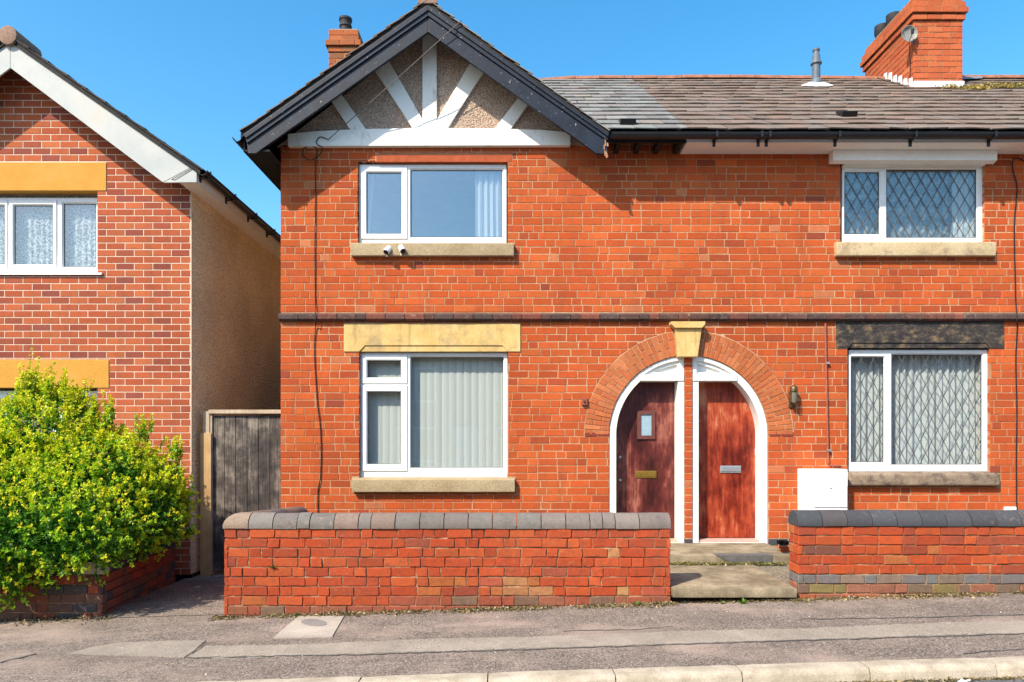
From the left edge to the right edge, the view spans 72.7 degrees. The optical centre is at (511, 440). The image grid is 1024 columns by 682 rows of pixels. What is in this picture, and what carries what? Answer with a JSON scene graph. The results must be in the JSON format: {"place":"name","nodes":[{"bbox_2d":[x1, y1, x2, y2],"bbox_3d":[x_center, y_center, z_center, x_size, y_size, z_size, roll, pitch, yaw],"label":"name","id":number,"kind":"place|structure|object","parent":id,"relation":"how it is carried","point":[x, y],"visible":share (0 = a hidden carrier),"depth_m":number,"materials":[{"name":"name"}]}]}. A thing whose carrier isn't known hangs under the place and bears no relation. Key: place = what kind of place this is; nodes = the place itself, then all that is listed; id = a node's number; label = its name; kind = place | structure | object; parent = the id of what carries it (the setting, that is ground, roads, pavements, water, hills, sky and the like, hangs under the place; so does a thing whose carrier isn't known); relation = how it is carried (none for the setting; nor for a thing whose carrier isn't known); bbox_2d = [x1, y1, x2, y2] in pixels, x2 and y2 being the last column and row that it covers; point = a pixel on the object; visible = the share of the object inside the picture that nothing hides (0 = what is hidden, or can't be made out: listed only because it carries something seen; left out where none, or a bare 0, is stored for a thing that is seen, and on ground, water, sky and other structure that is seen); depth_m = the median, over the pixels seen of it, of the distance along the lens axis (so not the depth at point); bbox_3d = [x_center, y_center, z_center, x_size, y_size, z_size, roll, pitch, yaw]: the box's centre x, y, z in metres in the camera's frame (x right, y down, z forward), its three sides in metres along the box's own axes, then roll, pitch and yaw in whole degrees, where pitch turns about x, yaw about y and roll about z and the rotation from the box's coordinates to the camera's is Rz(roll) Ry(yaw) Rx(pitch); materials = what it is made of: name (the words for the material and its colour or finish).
{"place":"outdoors","nodes":[
{"label":"outdoors","id":0,"kind":"place"},
{"bbox_2d":[93,571,224,617],"bbox_3d":[-3.250,1.667,12.050,1.500,0.046,10.900,0,0,0],"label":"passage","id":1,"kind":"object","parent":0,"point":[199,595],"visible":0.2,"depth_m":7.25,"materials":[{"name":"concrete"}]},
{"bbox_2d":[200,410,280,575],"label":"side gate","id":2,"kind":"structure","parent":1,"relation":"on","point":[240,464],"depth_m":8.66,"materials":[{"name":"grey wood"}]},
{"bbox_2d":[0,592,1023,681],"bbox_3d":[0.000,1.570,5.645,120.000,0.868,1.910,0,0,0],"label":"pavement","id":3,"kind":"structure","parent":0,"point":[45,650],"depth_m":5.59,"materials":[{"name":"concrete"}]},
{"bbox_2d":[0,614,114,626],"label":"leaf litter","id":4,"kind":"object","parent":3,"relation":"on","point":[34,620],"visible":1,"depth_m":6.57,"materials":[{"name":"brown plant"}]},
{"bbox_2d":[0,540,174,621],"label":"planter wall","id":5,"kind":"structure","parent":3,"relation":"on","point":[72,596],"depth_m":6.69,"materials":[{"name":"brick"}]},
{"label":"planter soil","id":6,"kind":"structure","parent":5,"relation":"in","visible":0},
{"bbox_2d":[0,348,201,611],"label":"golden privet shrub","id":7,"kind":"object","parent":6,"relation":"on","point":[121,515],"visible":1,"depth_m":6.92,"materials":[{"name":"green plant"}]},
{"bbox_2d":[69,640,204,657],"bbox_3d":[-2.982,1.663,5.504,1.000,0.041,0.474,0,0,0],"label":"trench patch","id":8,"kind":"object","parent":3,"relation":"on","point":[178,648],"visible":1,"depth_m":5.52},
{"bbox_2d":[0,25,280,581],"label":"neighbour house","id":9,"kind":"structure","parent":3,"relation":"on","point":[166,309],"depth_m":8.50,"materials":[{"name":"brick"}]},
{"bbox_2d":[0,389,92,480],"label":"curtain","id":10,"kind":"object","parent":9,"relation":"hanging from","point":[41,417],"visible":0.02,"depth_m":8.74,"materials":[{"name":"fabric"}]},
{"bbox_2d":[0,196,96,265],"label":"curtain","id":11,"kind":"object","parent":9,"relation":"hanging from","point":[75,247],"visible":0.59,"depth_m":8.70,"materials":[{"name":"fabric"}]},
{"bbox_2d":[0,198,97,272],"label":"window","id":12,"kind":"structure","parent":9,"relation":"in","point":[9,266],"depth_m":8.60,"materials":[{"name":"white plastic"}]},
{"bbox_2d":[0,391,97,487],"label":"window","id":13,"kind":"structure","parent":9,"relation":"in","point":[2,393],"depth_m":8.60,"materials":[{"name":"white plastic"}]},
{"bbox_2d":[155,168,191,192],"bbox_3d":[-4.078,-3.104,8.294,0.661,0.189,0.118,0,0,28],"label":"eaves wire","id":14,"kind":"object","parent":9,"relation":"attached to","point":[173,178],"visible":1,"depth_m":8.19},
{"bbox_2d":[273,616,343,638],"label":"cover slab","id":15,"kind":"structure","parent":3,"relation":"on","point":[311,626],"depth_m":5.99,"materials":[{"name":"grey concrete"}]},
{"bbox_2d":[207,601,678,621],"bbox_3d":[-0.629,1.579,6.401,4.332,0.167,0.222,0,0,0],"label":"moss strip","id":16,"kind":"object","parent":3,"relation":"on","point":[456,610],"visible":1,"depth_m":6.44,"materials":[{"name":"green plant"}]},
{"bbox_2d":[222,506,670,616],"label":"garden wall","id":17,"kind":"structure","parent":3,"relation":"on","point":[341,562],"depth_m":6.50,"materials":[{"name":"brick"}]},
{"bbox_2d":[232,0,704,542],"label":"end terrace house","id":18,"kind":"structure","parent":3,"relation":"on","point":[568,296],"depth_m":8.50,"materials":[{"name":"brick"}]},
{"bbox_2d":[302,136,327,512],"bbox_3d":[-2.385,-1.365,8.450,0.333,4.602,0.092,0,0,0],"label":"wall cable","id":19,"kind":"object","parent":18,"relation":"attached to","point":[315,301],"depth_m":8.48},
{"bbox_2d":[368,174,373,232],"bbox_3d":[-1.825,-2.988,8.719,0.224,0.975,0.045,0,0,4],"label":"curtain","id":20,"kind":"object","parent":18,"relation":"hanging from","point":[370,185],"visible":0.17,"depth_m":8.72,"materials":[{"name":"white fabric"}]},
{"bbox_2d":[383,246,391,256],"bbox_3d":[-1.502,-2.288,8.405,0.076,0.140,0.111,0,0,32],"label":"security camera","id":21,"kind":"object","parent":18,"relation":"attached to","point":[387,250],"visible":1,"depth_m":8.38,"materials":[{"name":"white plastic"}]},
{"bbox_2d":[328,20,461,139],"bbox_3d":[-1.407,-4.233,8.191,1.689,1.235,0.070,0,0,12],"label":"telephone cable","id":22,"kind":"object","parent":18,"relation":"attached to","point":[395,79],"visible":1,"depth_m":8.15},
{"bbox_2d":[398,245,405,255],"bbox_3d":[-1.329,-2.300,8.405,0.076,0.140,0.111,0,0,-32],"label":"security camera","id":23,"kind":"object","parent":18,"relation":"attached to","point":[401,248],"visible":1,"depth_m":8.38,"materials":[{"name":"white plastic"}]},
{"bbox_2d":[359,165,505,242],"bbox_3d":[-0.972,-2.903,8.583,1.805,0.962,0.084,0,0,0],"label":"window","id":24,"kind":"structure","parent":18,"relation":"in","point":[405,236],"depth_m":8.55,"materials":[{"name":"white plastic"}]},
{"bbox_2d":[360,353,506,476],"bbox_3d":[-0.960,-0.308,8.588,1.806,1.536,0.084,0,0,0],"label":"window","id":25,"kind":"structure","parent":18,"relation":"in","point":[403,384],"depth_m":8.56,"materials":[{"name":"white plastic"}]},
{"bbox_2d":[368,353,507,473],"bbox_3d":[-0.997,-0.355,8.695,1.963,1.553,0.050,0,0,0],"label":"vertical blind","id":26,"kind":"object","parent":18,"relation":"attached to","point":[457,412],"visible":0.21,"depth_m":8.68,"materials":[{"name":"white fabric"}]},
{"bbox_2d":[475,167,506,240],"bbox_3d":[-0.261,-2.964,8.650,0.394,0.967,0.056,0,0,0],"label":"curtain","id":27,"kind":"object","parent":18,"relation":"hanging from","point":[488,203],"visible":0.8,"depth_m":8.65,"materials":[{"name":"white fabric"}]},
{"bbox_2d":[582,398,587,404],"bbox_3d":[0.884,-0.469,8.476,0.069,0.088,0.048,0,0,0],"label":"bell box","id":28,"kind":"object","parent":18,"relation":"attached to","point":[584,401],"visible":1,"depth_m":8.46,"materials":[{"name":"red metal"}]},
{"bbox_2d":[616,382,673,537],"bbox_3d":[1.652,0.242,8.709,0.777,1.951,0.062,0,0,0],"label":"door","id":29,"kind":"structure","parent":18,"relation":"in","point":[645,423],"depth_m":8.70,"materials":[{"name":"red wood"}]},
{"bbox_2d":[189,621,1023,657],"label":"trench patch","id":30,"kind":"object","parent":3,"relation":"on","point":[672,637],"visible":1,"depth_m":5.38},
{"bbox_2d":[672,598,795,605],"bbox_3d":[2.064,1.492,6.429,1.162,0.077,0.173,0,0,0],"label":"moss strip","id":31,"kind":"object","parent":3,"relation":"on","point":[766,600],"visible":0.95,"depth_m":6.47,"materials":[{"name":"green plant"}]},
{"bbox_2d":[624,0,1023,551],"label":"terrace house","id":32,"kind":"structure","parent":3,"relation":"on","point":[783,265],"depth_m":8.50,"materials":[{"name":"brick"}]},
{"bbox_2d":[699,382,755,537],"bbox_3d":[2.681,0.242,8.702,0.818,1.951,0.076,0,0,0],"label":"door","id":33,"kind":"structure","parent":32,"relation":"in","point":[727,451],"depth_m":8.70,"materials":[{"name":"wood"}]},
{"bbox_2d":[789,385,797,407],"bbox_3d":[3.409,-0.529,8.438,0.098,0.265,0.123,0,0,0],"label":"wall lamp","id":34,"kind":"object","parent":32,"relation":"attached to","point":[793,396],"visible":1,"depth_m":8.40,"materials":[{"name":"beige metal"}]},
{"bbox_2d":[797,469,847,509],"bbox_3d":[3.740,0.661,8.386,0.518,0.628,0.228,0,0,0],"label":"meter box","id":35,"kind":"object","parent":32,"relation":"attached to","point":[822,489],"visible":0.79,"depth_m":8.29,"materials":[{"name":"white plastic"}]},
{"bbox_2d":[814,485,846,506],"bbox_3d":[3.791,0.667,8.285,0.390,0.262,0.014,0,0,0],"label":"meter door","id":36,"kind":"structure","parent":35,"relation":"in","point":[824,496],"depth_m":8.28,"materials":[{"name":"white plastic"}]},
{"bbox_2d":[824,323,842,468],"bbox_3d":[3.916,-0.518,8.481,0.222,1.808,0.038,0,0,0],"label":"gas pipe","id":37,"kind":"object","parent":32,"relation":"attached to","point":[827,449],"visible":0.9,"depth_m":8.47,"materials":[{"name":"metal"}]},
{"bbox_2d":[845,171,951,236],"bbox_3d":[5.022,-2.949,8.700,1.855,1.036,0.052,0,0,0],"label":"curtain","id":38,"kind":"object","parent":32,"relation":"hanging from","point":[857,225],"visible":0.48,"depth_m":8.70,"materials":[{"name":"fabric"}]},
{"bbox_2d":[901,25,917,77],"bbox_3d":[6.328,-6.127,11.048,0.298,0.880,0.177,0,0,-36],"label":"satellite dish","id":39,"kind":"object","parent":32,"relation":"attached to","point":[909,33],"visible":1,"depth_m":11.04,"materials":[{"name":"white metal"}]},
{"bbox_2d":[840,167,981,241],"bbox_3d":[4.914,-2.889,8.575,1.727,0.954,0.070,0,0,0],"label":"window","id":40,"kind":"structure","parent":32,"relation":"in","point":[882,179],"depth_m":8.55,"materials":[{"name":"white plastic"}]},
{"bbox_2d":[847,349,979,463],"bbox_3d":[5.079,-0.368,8.700,1.817,1.567,0.067,0,0,0],"label":"curtain","id":41,"kind":"object","parent":32,"relation":"hanging from","point":[919,407],"visible":0.59,"depth_m":8.70,"materials":[{"name":"white fabric"}]},
{"bbox_2d":[847,350,986,470],"bbox_3d":[5.004,-0.361,8.585,1.735,1.490,0.070,0,0,0],"label":"window","id":42,"kind":"structure","parent":32,"relation":"in","point":[886,464],"depth_m":8.56,"materials":[{"name":"white plastic"}]},
{"bbox_2d":[952,171,973,236],"bbox_3d":[5.673,-2.932,8.650,0.432,1.030,0.051,0,0,0],"label":"curtain","id":43,"kind":"object","parent":32,"relation":"hanging from","point":[964,208],"visible":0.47,"depth_m":8.65,"materials":[{"name":"white fabric"}]},
{"bbox_2d":[935,81,1023,89],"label":"roof moss","id":44,"kind":"object","parent":32,"relation":"on","point":[994,84],"visible":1,"depth_m":10.93,"materials":[{"name":"plant"}]},
{"bbox_2d":[1004,507,1015,509],"bbox_3d":[6.069,0.844,8.485,0.138,0.062,0.030,0,0,0],"label":"cable box","id":45,"kind":"object","parent":32,"relation":"attached to","point":[1009,508],"visible":0.56,"depth_m":8.47,"materials":[{"name":"white plastic"}]},
{"bbox_2d":[1012,158,1023,509],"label":"wall cable","id":46,"kind":"object","parent":32,"relation":"attached to","point":[1017,324],"depth_m":8.48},
{"bbox_2d":[788,510,1023,598],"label":"garden wall","id":47,"kind":"structure","parent":3,"relation":"on","point":[851,553],"depth_m":6.50,"materials":[{"name":"brick"}]},
{"bbox_2d":[788,591,1023,604],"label":"moss strip","id":48,"kind":"object","parent":3,"relation":"on","point":[918,596],"visible":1,"depth_m":6.43,"materials":[{"name":"green plant"}]},
{"bbox_2d":[0,0,1023,234],"label":"sky","id":49,"kind":"structure","parent":0,"point":[193,74],"materials":[{"name":"blue"}]},
{"bbox_2d":[669,540,796,600],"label":"steps","id":50,"kind":"structure","parent":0,"point":[692,582],"depth_m":7.13,"materials":[{"name":"concrete"}]},
{"bbox_2d":[670,561,785,565],"bbox_3d":[2.248,1.349,7.618,1.523,0.064,0.123,0,0,0],"label":"step moss","id":51,"kind":"object","parent":50,"relation":"on","point":[727,563],"visible":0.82,"depth_m":7.63,"materials":[{"name":"green plant"}]},
{"bbox_2d":[755,552,791,585],"bbox_3d":[6.050,1.380,7.585,6.900,0.020,1.870,0,0,0],"label":"front garden","id":52,"kind":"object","parent":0,"point":[780,572],"depth_m":7.38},
{"bbox_2d":[912,678,1023,681],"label":"road","id":53,"kind":"structure","parent":0,"point":[1007,680],"depth_m":4.51,"materials":[{"name":"grey asphalt"}]},
{"bbox_2d":[200,656,1023,681],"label":"kerb","id":54,"kind":"structure","parent":53,"relation":"on","point":[925,669],"depth_m":4.57,"materials":[{"name":"concrete"}]},
{"bbox_2d":[831,675,1023,681],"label":"gutter debris","id":55,"kind":"object","parent":53,"relation":"on","point":[1006,677],"visible":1,"depth_m":4.53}
]}

